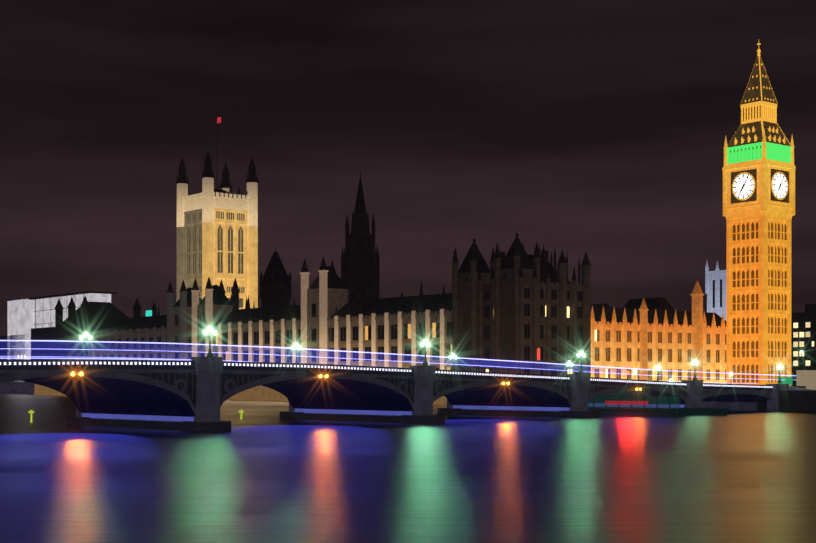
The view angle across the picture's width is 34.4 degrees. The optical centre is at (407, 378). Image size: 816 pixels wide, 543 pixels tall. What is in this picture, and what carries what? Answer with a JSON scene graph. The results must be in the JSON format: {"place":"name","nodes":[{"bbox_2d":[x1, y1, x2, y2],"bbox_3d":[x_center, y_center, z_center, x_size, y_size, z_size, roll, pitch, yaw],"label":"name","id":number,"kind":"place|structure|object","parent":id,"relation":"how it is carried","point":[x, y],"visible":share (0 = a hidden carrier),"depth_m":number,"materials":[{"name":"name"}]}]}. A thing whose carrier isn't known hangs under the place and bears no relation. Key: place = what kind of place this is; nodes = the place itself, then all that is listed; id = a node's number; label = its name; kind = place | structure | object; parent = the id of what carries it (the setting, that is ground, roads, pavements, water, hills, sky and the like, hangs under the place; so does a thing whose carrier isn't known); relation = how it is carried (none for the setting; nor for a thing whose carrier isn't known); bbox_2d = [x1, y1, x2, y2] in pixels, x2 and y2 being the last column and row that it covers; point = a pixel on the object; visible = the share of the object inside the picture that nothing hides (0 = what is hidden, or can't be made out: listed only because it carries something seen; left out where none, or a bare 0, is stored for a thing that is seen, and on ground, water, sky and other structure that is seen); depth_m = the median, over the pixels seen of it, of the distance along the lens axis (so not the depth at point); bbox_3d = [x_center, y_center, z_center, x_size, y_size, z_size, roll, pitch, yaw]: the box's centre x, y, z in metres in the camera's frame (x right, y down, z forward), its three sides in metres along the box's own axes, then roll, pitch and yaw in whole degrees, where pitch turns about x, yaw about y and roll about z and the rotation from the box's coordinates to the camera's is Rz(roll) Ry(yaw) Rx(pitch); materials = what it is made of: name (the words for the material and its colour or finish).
{"place":"outdoors","nodes":[
{"label":"outdoors","id":0,"kind":"place"},
{"bbox_2d":[0,394,815,542],"bbox_3d":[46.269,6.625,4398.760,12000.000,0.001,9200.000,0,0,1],"label":"river","id":1,"kind":"structure","parent":0,"point":[261,471],"depth_m":86.46,"materials":[{"name":"blue liquid"}]},
{"bbox_2d":[28,409,243,421],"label":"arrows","id":2,"kind":"object","parent":1,"relation":"in","point":[31,411],"visible":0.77,"depth_m":199.58,"materials":[{"name":"yellow"}]},
{"bbox_2d":[588,364,729,415],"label":"river boat","id":3,"kind":"object","parent":1,"relation":"on","point":[644,411],"visible":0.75,"depth_m":231.87,"materials":[{"name":"black"}]},
{"bbox_2d":[0,261,815,411],"bbox_3d":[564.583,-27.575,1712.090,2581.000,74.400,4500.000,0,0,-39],"label":"bank surroundings","id":4,"kind":"structure","parent":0,"point":[31,323],"depth_m":633.10,"materials":[{"name":"concrete"}]},
{"bbox_2d":[34,117,725,404],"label":"palace of westminster","id":5,"kind":"structure","parent":4,"relation":"on","point":[518,309],"depth_m":386.10,"materials":[{"name":"stone"}]},
{"bbox_2d":[0,357,805,430],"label":"bridge","id":6,"kind":"structure","parent":4,"relation":"on","point":[193,393],"depth_m":195.53,"materials":[{"name":"stone"}]},
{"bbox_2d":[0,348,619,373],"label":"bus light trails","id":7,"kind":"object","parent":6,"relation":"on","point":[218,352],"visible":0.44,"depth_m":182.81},
{"bbox_2d":[79,326,782,382],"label":"street lamps","id":8,"kind":"object","parent":6,"relation":"on","point":[210,354],"visible":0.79,"depth_m":217.81,"materials":[{"name":"metal"}]},
{"bbox_2d":[634,351,802,380],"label":"street lamps","id":9,"kind":"object","parent":4,"relation":"on","point":[731,374],"visible":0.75,"depth_m":379.85,"materials":[{"name":"metal"}]},
{"bbox_2d":[722,43,795,385],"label":"clock tower","id":10,"kind":"structure","parent":4,"relation":"on","point":[758,168],"depth_m":363.69,"materials":[{"name":"stone"}]},
{"bbox_2d":[789,386,809,389],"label":"embankment steps","id":11,"kind":"structure","parent":4,"relation":"on","point":[794,388],"depth_m":271.07,"materials":[{"name":"grey stone"}]},
{"bbox_2d":[0,0,815,335],"label":"sky","id":12,"kind":"structure","parent":0,"point":[598,129],"materials":[{"name":"black"}]}
]}

